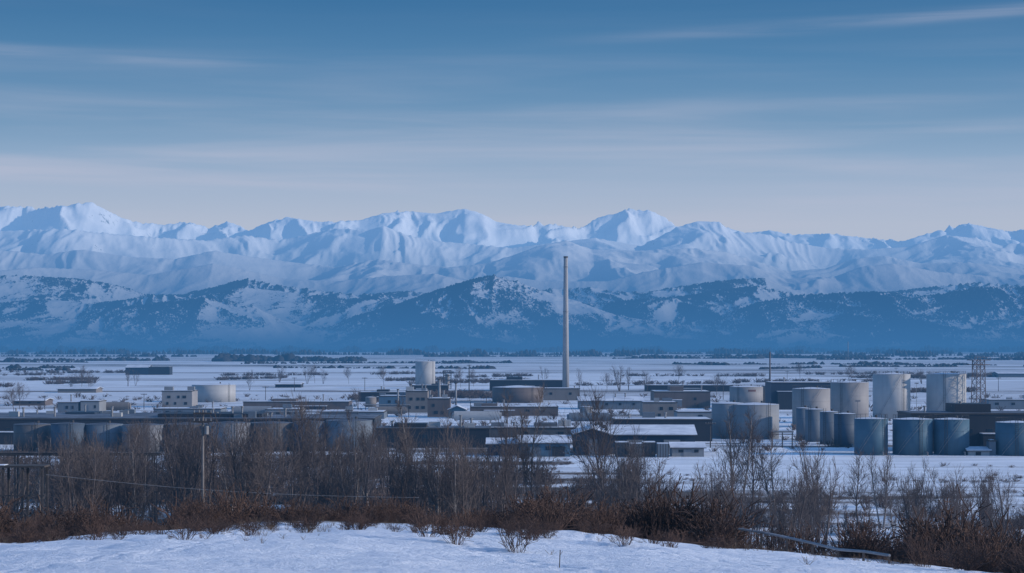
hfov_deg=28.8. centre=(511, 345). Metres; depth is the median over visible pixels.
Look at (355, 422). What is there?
storage tank
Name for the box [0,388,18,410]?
bare tree
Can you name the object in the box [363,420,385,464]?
bare tree
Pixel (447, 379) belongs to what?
process tower
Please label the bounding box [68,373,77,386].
bare tree
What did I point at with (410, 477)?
bare tree
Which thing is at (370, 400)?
storage tank
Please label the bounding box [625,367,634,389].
bare tree
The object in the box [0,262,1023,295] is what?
snow hills
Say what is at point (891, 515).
bare tree
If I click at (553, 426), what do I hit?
warehouse
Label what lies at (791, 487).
bare tree
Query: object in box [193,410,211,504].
utility pole
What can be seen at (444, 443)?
bare tree
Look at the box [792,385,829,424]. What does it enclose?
storage tank
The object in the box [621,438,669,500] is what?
bare tree
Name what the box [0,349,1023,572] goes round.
ground
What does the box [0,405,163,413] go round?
warehouse
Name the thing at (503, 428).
bare tree
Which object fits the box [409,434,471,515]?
bare tree
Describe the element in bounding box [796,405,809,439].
storage tank
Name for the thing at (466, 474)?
bare tree
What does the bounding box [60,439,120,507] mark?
bare tree
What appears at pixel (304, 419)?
bare tree
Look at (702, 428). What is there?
warehouse
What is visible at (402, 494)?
bare tree
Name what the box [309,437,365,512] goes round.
bare tree
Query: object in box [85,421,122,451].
storage tank
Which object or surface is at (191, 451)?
bare tree
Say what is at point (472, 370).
bare tree
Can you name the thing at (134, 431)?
bare tree
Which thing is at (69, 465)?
bare tree
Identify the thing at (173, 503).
bare tree
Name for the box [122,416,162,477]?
bare tree
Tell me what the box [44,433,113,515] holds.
bare tree
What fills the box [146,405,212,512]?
bare tree
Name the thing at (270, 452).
bare tree
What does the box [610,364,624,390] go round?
bare tree
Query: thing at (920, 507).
bare tree
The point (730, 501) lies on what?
bare tree
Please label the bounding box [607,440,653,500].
bare tree
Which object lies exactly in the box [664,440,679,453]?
door
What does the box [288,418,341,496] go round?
bare tree
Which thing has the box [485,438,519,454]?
shed
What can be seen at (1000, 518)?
bare tree
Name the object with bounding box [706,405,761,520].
bare tree
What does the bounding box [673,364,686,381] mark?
bare tree
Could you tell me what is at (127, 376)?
bare tree
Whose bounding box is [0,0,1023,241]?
sky
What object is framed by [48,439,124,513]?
bare tree
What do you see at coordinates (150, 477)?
bare tree
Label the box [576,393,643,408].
warehouse
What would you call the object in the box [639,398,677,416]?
works building
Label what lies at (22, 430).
storage tank
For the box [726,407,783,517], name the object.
bare tree
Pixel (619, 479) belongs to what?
bare tree
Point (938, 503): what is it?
bare tree
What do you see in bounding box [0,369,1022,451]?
scrub strips
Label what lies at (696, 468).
bare tree
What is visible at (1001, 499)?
bare tree
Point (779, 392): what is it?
warehouse
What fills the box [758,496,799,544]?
bare tree
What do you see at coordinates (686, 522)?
brush thicket
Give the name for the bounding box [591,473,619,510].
bare tree
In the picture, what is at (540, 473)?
bare tree
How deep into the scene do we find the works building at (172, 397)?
769.73 m
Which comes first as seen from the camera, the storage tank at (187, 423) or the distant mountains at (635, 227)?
the storage tank at (187, 423)
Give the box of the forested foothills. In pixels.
[0,274,1023,349]
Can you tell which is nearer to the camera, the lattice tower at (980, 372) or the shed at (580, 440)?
the shed at (580, 440)
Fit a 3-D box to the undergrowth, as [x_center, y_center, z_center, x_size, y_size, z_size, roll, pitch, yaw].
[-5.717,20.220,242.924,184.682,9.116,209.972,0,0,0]
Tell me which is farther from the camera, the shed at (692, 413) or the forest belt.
the forest belt
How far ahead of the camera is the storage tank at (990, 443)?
434.09 m
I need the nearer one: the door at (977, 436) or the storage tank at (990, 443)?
the storage tank at (990, 443)
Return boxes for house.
[447,404,466,417]
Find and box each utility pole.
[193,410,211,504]
[705,422,715,447]
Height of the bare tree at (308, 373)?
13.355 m
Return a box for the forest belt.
[0,345,1023,351]
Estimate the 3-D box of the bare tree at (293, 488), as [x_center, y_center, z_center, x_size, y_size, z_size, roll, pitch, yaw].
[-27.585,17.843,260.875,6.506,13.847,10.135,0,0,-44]
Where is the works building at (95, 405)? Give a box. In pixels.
[80,400,106,411]
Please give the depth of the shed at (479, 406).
678.76 m
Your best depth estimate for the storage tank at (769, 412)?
508.70 m
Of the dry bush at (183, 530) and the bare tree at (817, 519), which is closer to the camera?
the dry bush at (183, 530)
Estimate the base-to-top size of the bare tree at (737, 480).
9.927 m
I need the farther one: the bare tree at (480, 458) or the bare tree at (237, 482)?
the bare tree at (480, 458)
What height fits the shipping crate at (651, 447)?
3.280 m
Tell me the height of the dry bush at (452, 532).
0.950 m
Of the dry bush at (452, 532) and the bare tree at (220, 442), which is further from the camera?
the bare tree at (220, 442)
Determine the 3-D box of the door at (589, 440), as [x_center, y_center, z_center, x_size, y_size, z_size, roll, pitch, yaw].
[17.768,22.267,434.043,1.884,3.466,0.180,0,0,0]
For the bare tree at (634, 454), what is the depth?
287.96 m
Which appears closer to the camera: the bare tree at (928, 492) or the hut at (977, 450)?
the bare tree at (928, 492)
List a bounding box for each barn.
[57,387,103,392]
[125,365,152,374]
[148,367,172,374]
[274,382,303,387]
[992,372,1023,376]
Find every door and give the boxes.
[88,405,92,410]
[529,447,539,456]
[552,447,564,456]
[589,440,597,454]
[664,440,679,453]
[683,450,690,456]
[976,435,979,445]
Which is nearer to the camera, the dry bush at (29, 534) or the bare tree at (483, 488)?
the dry bush at (29, 534)
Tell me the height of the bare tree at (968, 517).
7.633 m
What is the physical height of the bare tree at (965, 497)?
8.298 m
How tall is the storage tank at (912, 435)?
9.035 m
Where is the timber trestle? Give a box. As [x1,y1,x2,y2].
[0,464,49,529]
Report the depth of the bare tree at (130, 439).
304.42 m
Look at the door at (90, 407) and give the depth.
691.27 m
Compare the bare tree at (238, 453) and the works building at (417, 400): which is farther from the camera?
the works building at (417, 400)
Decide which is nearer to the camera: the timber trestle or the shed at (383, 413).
the timber trestle
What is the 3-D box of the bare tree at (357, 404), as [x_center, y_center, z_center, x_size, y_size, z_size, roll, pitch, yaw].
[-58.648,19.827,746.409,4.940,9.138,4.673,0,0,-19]
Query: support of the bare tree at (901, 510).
on the ground at (378, 549)
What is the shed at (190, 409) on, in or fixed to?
on the ground at (378, 549)
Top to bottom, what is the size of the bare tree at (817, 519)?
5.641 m
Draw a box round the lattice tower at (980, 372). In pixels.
[967,357,990,402]
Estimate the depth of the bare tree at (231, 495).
240.91 m
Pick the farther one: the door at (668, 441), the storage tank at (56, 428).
the storage tank at (56, 428)
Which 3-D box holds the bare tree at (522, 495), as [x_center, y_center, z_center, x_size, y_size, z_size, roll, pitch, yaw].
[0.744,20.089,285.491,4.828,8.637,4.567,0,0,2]
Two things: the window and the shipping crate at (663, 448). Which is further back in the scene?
the window
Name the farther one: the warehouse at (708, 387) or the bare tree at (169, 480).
the warehouse at (708, 387)
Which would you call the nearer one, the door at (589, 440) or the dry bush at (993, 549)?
the dry bush at (993, 549)
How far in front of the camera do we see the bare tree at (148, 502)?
231.48 m
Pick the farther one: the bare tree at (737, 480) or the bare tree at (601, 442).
the bare tree at (601, 442)
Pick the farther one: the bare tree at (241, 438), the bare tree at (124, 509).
the bare tree at (241, 438)
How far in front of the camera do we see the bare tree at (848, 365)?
1244.51 m
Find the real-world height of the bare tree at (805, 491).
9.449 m
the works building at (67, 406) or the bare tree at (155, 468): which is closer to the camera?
the bare tree at (155, 468)
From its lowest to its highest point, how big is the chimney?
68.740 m
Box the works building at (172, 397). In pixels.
[162,386,197,406]
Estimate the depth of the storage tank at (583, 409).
679.02 m
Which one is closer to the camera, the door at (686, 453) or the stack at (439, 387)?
the door at (686, 453)
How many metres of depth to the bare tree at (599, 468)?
290.13 m
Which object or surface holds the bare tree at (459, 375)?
on the ground at (378, 549)
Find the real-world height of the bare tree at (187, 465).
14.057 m
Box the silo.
[415,360,434,384]
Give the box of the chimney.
[562,256,568,386]
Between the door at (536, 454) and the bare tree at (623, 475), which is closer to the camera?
the bare tree at (623, 475)
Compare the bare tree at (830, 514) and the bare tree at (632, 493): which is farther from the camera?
the bare tree at (632, 493)
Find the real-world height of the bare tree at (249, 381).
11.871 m
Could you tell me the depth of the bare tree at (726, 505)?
201.61 m
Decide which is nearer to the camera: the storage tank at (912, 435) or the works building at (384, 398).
the storage tank at (912, 435)
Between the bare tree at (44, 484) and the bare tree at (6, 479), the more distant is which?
the bare tree at (6, 479)
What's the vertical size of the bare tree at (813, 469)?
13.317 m
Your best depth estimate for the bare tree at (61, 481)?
235.16 m
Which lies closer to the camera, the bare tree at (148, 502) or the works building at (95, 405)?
the bare tree at (148, 502)
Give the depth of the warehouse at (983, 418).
449.78 m
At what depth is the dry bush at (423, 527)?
61.87 m
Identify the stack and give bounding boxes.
[437,379,440,396]
[455,383,456,404]
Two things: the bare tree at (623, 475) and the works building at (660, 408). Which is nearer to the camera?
the bare tree at (623, 475)
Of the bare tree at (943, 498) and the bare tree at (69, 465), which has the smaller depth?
the bare tree at (943, 498)
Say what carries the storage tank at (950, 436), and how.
on the ground at (378, 549)
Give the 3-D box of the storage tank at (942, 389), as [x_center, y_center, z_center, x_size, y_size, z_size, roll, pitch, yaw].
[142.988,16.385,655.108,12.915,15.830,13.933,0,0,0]
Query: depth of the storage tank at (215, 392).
839.99 m
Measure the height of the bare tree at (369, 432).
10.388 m
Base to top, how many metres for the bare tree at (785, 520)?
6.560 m
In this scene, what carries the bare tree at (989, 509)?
on the ground at (378, 549)
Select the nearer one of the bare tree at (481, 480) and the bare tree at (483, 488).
the bare tree at (483, 488)
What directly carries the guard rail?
on the ground at (378, 549)
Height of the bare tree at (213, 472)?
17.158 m
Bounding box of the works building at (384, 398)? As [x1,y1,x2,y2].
[378,392,405,403]
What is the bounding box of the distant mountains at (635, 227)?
[0,202,1023,249]
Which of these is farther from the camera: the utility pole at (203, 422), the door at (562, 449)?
the door at (562, 449)
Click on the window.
(424, 436)
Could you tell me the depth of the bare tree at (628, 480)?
269.74 m
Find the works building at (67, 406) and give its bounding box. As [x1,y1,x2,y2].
[57,394,80,411]
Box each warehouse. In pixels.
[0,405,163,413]
[0,406,381,444]
[243,394,352,409]
[376,415,490,447]
[489,375,561,390]
[490,420,576,437]
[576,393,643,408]
[610,412,712,440]
[644,382,732,390]
[650,385,710,407]
[765,377,830,409]
[897,401,1023,445]
[979,395,1023,408]
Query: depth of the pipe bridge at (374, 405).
666.54 m
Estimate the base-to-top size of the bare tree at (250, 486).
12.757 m
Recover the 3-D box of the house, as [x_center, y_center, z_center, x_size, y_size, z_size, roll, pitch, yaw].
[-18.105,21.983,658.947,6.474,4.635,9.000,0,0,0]
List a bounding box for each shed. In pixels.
[11,398,53,405]
[153,401,226,411]
[320,406,387,418]
[358,386,405,401]
[409,381,448,390]
[470,399,557,415]
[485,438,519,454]
[517,435,571,456]
[570,425,609,454]
[606,425,697,453]
[673,410,711,417]
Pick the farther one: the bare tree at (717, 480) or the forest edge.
the forest edge
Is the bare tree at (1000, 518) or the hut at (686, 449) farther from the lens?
the hut at (686, 449)
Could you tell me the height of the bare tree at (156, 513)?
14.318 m
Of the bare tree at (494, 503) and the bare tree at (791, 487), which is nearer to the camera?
the bare tree at (791, 487)
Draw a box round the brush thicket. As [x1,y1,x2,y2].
[0,473,1023,572]
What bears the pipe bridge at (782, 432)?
on the ground at (378, 549)
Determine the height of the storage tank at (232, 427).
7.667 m
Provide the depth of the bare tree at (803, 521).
216.34 m
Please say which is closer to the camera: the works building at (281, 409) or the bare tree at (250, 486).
the bare tree at (250, 486)
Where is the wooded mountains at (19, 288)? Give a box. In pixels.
[0,275,1023,348]
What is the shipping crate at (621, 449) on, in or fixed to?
on the ground at (378, 549)
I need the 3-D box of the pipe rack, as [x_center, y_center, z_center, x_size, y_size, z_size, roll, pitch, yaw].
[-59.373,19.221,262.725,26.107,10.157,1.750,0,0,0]
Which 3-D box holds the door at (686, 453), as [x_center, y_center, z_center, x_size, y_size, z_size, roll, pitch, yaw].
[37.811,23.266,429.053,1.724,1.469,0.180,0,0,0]
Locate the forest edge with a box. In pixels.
[1,347,1023,355]
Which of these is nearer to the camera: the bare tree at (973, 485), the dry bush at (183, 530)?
the dry bush at (183, 530)
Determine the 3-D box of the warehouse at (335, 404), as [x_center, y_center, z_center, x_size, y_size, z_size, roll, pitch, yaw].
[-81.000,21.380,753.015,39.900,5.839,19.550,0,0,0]
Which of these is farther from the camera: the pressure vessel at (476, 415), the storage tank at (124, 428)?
the pressure vessel at (476, 415)
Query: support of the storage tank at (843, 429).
on the ground at (378, 549)
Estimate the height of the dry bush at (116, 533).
0.675 m
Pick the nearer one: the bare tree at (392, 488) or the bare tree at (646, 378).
the bare tree at (392, 488)
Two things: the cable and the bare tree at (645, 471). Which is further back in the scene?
the bare tree at (645, 471)
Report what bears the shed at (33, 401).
on the ground at (378, 549)
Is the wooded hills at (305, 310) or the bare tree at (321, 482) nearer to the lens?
the bare tree at (321, 482)
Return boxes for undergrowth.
[0,458,1023,555]
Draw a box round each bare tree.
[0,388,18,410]
[0,434,40,514]
[0,457,20,508]
[5,381,30,408]
[28,441,59,511]
[29,432,56,505]
[37,462,72,516]
[40,446,62,500]
[44,427,121,525]
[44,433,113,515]
[47,423,112,474]
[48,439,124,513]
[48,453,86,518]
[49,441,91,504]
[54,443,105,503]
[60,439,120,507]
[61,462,111,514]
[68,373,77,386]
[70,429,125,511]
[75,365,91,381]
[85,371,94,384]
[94,438,163,523]
[96,472,137,520]
[102,445,192,519]
[112,425,164,522]
[114,446,160,522]
[117,416,156,451]
[117,423,148,468]
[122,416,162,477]
[125,367,131,383]
[128,422,181,522]
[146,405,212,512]
[147,448,169,491]
[148,440,191,519]
[150,430,220,501]
[156,410,209,505]
[157,425,182,455]
[160,452,194,507]
[161,423,211,468]
[171,414,207,505]
[175,412,253,509]
[189,439,220,505]
[196,437,238,509]
[204,421,231,475]
[211,441,249,509]
[214,412,288,508]
[216,416,324,514]
[220,415,269,495]
[223,422,286,505]
[241,451,281,514]
[245,370,254,389]
[249,387,357,508]
[254,423,280,492]
[272,429,318,511]
[280,420,328,508]
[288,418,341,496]
[291,442,345,515]
[303,365,312,383]
[305,453,343,510]
[307,365,316,380]
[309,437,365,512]
[312,440,341,488]
[313,424,357,506]
[319,370,325,383]
[319,419,387,513]
[325,406,371,510]
[325,453,372,514]
[334,435,372,500]
[344,367,350,380]
[345,436,385,508]
[349,389,360,408]
[353,419,377,458]
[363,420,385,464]
[366,428,388,476]
[368,437,412,501]
[370,420,423,508]
[370,436,404,500]
[377,367,386,382]
[379,428,443,515]
[387,393,428,502]
[388,473,419,508]
[405,438,444,511]
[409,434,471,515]
[410,441,459,518]
[414,407,473,491]
[431,456,476,517]
[433,454,481,519]
[435,426,492,516]
[442,436,498,514]
[442,449,479,514]
[444,432,483,514]
[447,443,495,514]
[449,461,490,510]
[454,367,463,385]
[459,449,487,498]
[468,369,476,385]
[472,441,492,480]
[473,384,529,487]
[478,464,519,512]
[481,447,504,501]
[481,463,522,508]
[483,430,523,518]
[491,439,535,501]
[504,460,532,502]
[509,381,575,499]
[515,438,550,499]
[531,463,558,504]
[538,382,647,499]
[569,472,590,497]
[576,369,581,387]
[576,457,614,508]
[577,438,619,495]
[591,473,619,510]
[599,471,640,514]
[600,371,613,384]
[600,458,635,506]
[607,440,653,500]
[609,457,647,508]
[609,464,630,500]
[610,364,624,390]
[614,479,653,508]
[618,463,635,501]
[619,453,679,508]
[620,451,652,510]
[621,437,655,483]
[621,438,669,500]
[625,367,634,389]
[625,448,656,496]
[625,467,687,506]
[641,370,651,388]
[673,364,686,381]
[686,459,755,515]
[693,467,728,507]
[699,467,739,510]
[701,491,736,526]
[704,465,739,513]
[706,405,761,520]
[709,373,726,394]
[716,489,742,516]
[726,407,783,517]
[729,498,760,544]
[737,475,770,545]
[747,488,764,512]
[751,425,805,523]
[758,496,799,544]
[762,508,787,550]
[763,490,788,523]
[767,469,823,551]
[773,505,800,548]
[780,498,819,552]
[781,467,828,552]
[785,435,831,526]
[788,456,859,554]
[788,471,824,529]
[806,503,826,539]
[810,481,833,540]
[837,447,879,521]
[844,364,856,378]
[864,448,905,528]
[875,491,902,534]
[892,469,937,533]
[893,489,915,533]
[896,479,924,516]
[900,458,930,516]
[903,500,933,531]
[909,467,941,521]
[914,369,923,383]
[925,465,973,529]
[927,477,970,530]
[945,475,974,519]
[952,502,988,533]
[957,488,978,518]
[966,470,994,518]
[973,467,998,526]
[974,501,986,524]
[979,464,1018,537]
[980,497,997,525]
[983,506,1010,534]
[984,514,1007,535]
[1015,500,1023,530]
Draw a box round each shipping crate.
[615,441,628,456]
[630,442,641,456]
[642,441,654,456]
[657,442,668,456]
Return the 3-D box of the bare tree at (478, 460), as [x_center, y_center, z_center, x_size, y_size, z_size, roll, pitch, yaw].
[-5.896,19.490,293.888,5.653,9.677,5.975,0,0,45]
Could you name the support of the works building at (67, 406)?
on the ground at (378, 549)
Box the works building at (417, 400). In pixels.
[406,384,428,412]
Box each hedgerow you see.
[0,359,1023,370]
[1,353,1023,361]
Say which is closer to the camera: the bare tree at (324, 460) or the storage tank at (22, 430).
the bare tree at (324, 460)
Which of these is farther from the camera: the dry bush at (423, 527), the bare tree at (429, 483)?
the bare tree at (429, 483)
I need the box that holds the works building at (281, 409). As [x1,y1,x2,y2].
[265,404,304,413]
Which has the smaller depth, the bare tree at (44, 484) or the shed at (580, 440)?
the bare tree at (44, 484)
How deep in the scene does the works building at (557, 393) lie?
868.19 m
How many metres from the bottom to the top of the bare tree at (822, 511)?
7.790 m
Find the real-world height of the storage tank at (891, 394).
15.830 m
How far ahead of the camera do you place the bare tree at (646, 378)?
1037.00 m
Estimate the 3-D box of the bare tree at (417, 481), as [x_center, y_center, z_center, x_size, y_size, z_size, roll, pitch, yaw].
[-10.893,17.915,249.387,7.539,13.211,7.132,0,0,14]
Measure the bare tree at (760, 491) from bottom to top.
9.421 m
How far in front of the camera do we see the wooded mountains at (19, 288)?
16454.20 m
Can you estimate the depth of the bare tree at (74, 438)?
261.09 m
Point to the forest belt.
(354, 348)
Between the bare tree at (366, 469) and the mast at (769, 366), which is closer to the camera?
the bare tree at (366, 469)
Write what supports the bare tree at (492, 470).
on the ground at (378, 549)
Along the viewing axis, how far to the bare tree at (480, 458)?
293.09 m
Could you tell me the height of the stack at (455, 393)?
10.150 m
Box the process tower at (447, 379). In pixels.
[443,370,451,388]
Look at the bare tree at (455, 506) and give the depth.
227.28 m
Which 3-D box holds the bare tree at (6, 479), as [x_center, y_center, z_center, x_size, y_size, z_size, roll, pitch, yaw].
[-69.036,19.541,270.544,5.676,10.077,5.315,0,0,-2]
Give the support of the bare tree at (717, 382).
on the ground at (378, 549)
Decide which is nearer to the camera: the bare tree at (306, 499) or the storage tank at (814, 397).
the bare tree at (306, 499)
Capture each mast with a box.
[769,352,770,380]
[915,383,918,410]
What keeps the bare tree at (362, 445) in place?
on the ground at (378, 549)
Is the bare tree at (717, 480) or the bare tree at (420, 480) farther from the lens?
the bare tree at (717, 480)
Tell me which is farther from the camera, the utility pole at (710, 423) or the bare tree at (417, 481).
the utility pole at (710, 423)
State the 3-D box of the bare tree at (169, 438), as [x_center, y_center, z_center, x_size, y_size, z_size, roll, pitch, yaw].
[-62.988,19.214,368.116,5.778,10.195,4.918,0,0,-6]
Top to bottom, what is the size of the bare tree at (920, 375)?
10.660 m
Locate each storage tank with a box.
[13,421,50,451]
[51,420,84,451]
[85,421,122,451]
[122,421,163,451]
[164,420,207,449]
[192,382,235,401]
[209,419,249,451]
[251,419,292,451]
[294,419,324,450]
[326,416,372,450]
[365,395,375,403]
[492,384,542,402]
[580,405,591,412]
[711,400,742,438]
[730,384,762,402]
[734,401,778,439]
[762,385,764,402]
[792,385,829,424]
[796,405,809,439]
[805,406,822,441]
[820,408,837,444]
[830,379,868,417]
[834,410,855,446]
[854,414,887,455]
[873,371,910,418]
[892,414,932,455]
[926,371,965,410]
[933,414,969,455]
[985,439,996,454]
[995,417,1023,455]
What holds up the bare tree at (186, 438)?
on the ground at (378, 549)
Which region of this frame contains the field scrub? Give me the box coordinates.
[0,446,1023,503]
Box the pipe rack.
[0,453,160,522]
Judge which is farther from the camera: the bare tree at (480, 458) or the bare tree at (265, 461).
the bare tree at (265, 461)
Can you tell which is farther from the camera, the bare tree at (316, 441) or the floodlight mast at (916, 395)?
the floodlight mast at (916, 395)
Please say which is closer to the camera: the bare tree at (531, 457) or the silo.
the bare tree at (531, 457)
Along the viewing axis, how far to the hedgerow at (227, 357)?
3504.01 m
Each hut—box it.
[669,442,705,456]
[965,446,991,454]
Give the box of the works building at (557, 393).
[543,386,579,399]
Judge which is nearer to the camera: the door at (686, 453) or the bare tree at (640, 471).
the bare tree at (640, 471)
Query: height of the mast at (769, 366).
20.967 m
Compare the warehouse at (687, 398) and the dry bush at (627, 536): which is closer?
the dry bush at (627, 536)
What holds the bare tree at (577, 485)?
on the ground at (378, 549)
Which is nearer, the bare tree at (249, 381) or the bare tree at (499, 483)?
the bare tree at (499, 483)
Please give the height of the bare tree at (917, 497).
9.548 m
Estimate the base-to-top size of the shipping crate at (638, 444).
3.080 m
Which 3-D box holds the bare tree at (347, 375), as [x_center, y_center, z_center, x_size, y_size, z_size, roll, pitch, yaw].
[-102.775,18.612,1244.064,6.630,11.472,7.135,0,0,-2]
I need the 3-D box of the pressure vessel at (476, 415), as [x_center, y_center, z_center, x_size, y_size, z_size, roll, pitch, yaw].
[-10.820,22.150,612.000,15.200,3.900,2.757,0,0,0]
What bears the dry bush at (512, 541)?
on the ground at (378, 549)
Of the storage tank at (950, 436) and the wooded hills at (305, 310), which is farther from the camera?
the wooded hills at (305, 310)
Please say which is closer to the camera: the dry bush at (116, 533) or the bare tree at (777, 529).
the dry bush at (116, 533)
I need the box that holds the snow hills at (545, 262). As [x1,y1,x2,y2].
[0,240,1023,281]
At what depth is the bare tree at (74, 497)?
227.83 m
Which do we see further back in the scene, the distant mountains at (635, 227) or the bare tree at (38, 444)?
the distant mountains at (635, 227)
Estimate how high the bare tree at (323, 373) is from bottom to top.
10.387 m
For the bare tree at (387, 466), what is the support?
on the ground at (378, 549)
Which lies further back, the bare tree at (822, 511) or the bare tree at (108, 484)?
the bare tree at (822, 511)
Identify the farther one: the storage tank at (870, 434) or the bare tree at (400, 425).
the storage tank at (870, 434)
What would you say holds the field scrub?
on the ground at (378, 549)
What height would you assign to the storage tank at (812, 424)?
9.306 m
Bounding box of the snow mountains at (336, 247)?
[0,221,1023,270]
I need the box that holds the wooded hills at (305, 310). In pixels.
[0,285,997,348]
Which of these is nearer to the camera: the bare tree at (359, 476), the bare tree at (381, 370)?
the bare tree at (359, 476)
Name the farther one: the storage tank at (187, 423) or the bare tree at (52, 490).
the storage tank at (187, 423)
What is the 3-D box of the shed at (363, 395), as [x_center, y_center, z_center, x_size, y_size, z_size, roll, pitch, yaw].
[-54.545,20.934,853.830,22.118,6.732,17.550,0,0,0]
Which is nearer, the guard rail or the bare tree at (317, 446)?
the guard rail
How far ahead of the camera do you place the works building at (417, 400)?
711.09 m
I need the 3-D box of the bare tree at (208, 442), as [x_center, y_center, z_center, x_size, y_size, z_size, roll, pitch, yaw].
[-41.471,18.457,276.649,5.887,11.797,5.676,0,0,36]
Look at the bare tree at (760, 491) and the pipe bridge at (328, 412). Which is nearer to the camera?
the bare tree at (760, 491)
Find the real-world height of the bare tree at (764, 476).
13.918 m
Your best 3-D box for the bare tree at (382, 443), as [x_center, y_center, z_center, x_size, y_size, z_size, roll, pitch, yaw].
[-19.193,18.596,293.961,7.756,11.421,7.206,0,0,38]
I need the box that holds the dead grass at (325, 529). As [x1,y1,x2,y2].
[0,516,998,572]
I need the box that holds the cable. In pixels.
[46,474,418,497]
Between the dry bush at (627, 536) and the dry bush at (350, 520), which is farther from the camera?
the dry bush at (350, 520)
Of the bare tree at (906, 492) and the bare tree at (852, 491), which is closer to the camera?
the bare tree at (906, 492)
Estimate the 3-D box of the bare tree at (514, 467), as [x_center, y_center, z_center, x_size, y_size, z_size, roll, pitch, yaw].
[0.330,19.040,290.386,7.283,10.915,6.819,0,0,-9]
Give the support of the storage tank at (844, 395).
on the ground at (378, 549)
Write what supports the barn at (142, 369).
on the ground at (378, 549)
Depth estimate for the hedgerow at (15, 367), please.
2409.07 m
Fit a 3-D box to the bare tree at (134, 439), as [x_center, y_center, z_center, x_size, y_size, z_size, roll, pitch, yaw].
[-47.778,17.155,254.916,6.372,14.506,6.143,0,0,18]
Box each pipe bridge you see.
[269,411,358,413]
[365,404,409,416]
[771,431,793,447]
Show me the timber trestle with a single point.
(22, 467)
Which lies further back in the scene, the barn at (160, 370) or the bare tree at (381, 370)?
the barn at (160, 370)
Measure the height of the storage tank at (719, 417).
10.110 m
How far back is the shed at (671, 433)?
439.20 m
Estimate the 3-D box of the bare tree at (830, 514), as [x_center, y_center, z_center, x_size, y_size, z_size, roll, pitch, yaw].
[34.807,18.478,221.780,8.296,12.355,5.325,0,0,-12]
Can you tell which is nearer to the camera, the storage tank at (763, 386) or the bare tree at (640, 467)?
the bare tree at (640, 467)
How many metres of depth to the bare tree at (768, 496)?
241.48 m
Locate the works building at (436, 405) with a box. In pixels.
[427,390,450,416]
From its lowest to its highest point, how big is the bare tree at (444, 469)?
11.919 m
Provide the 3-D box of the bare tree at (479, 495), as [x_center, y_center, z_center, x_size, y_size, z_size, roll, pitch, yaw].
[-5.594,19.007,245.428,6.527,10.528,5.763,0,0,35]
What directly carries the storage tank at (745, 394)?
on the ground at (378, 549)
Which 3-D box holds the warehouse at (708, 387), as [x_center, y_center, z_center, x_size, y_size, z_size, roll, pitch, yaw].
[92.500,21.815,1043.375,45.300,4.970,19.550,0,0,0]
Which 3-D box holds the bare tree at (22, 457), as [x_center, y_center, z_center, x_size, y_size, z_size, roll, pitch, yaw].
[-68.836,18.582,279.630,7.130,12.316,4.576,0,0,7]
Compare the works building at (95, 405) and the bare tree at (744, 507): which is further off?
the works building at (95, 405)
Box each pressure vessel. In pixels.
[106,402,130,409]
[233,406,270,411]
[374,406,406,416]
[452,411,501,423]
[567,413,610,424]
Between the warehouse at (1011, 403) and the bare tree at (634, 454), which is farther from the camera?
the warehouse at (1011, 403)
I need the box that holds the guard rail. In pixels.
[735,527,890,563]
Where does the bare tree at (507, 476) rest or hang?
on the ground at (378, 549)
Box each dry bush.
[7,515,40,542]
[78,516,114,539]
[103,520,133,539]
[157,512,205,539]
[344,513,366,529]
[401,501,454,536]
[434,515,473,544]
[493,520,537,552]
[608,521,640,546]
[656,531,681,548]
[896,524,951,566]
[950,524,1022,572]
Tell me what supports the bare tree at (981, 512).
on the ground at (378, 549)
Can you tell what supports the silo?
on the ground at (378, 549)
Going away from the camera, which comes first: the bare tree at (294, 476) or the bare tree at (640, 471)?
the bare tree at (294, 476)
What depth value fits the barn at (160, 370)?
1623.13 m
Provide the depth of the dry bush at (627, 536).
63.94 m
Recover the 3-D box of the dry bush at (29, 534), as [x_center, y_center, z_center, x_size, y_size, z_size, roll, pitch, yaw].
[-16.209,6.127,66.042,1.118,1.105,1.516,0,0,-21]
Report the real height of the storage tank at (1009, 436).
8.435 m
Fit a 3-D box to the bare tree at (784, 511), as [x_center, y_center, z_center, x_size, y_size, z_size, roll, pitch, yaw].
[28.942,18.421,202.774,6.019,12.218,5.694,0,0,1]
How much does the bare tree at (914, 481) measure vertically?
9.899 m
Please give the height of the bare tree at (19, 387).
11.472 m
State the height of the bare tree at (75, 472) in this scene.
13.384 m
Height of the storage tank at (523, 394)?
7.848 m
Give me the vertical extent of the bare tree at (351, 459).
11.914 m
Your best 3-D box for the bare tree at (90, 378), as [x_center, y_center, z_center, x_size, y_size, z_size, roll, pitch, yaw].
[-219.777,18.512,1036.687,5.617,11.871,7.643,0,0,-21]
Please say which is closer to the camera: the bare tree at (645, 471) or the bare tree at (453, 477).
the bare tree at (453, 477)
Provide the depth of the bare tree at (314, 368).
1264.91 m
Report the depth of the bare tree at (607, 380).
1007.98 m
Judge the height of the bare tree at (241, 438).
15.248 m
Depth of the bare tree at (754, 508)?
277.14 m
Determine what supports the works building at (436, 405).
on the ground at (378, 549)

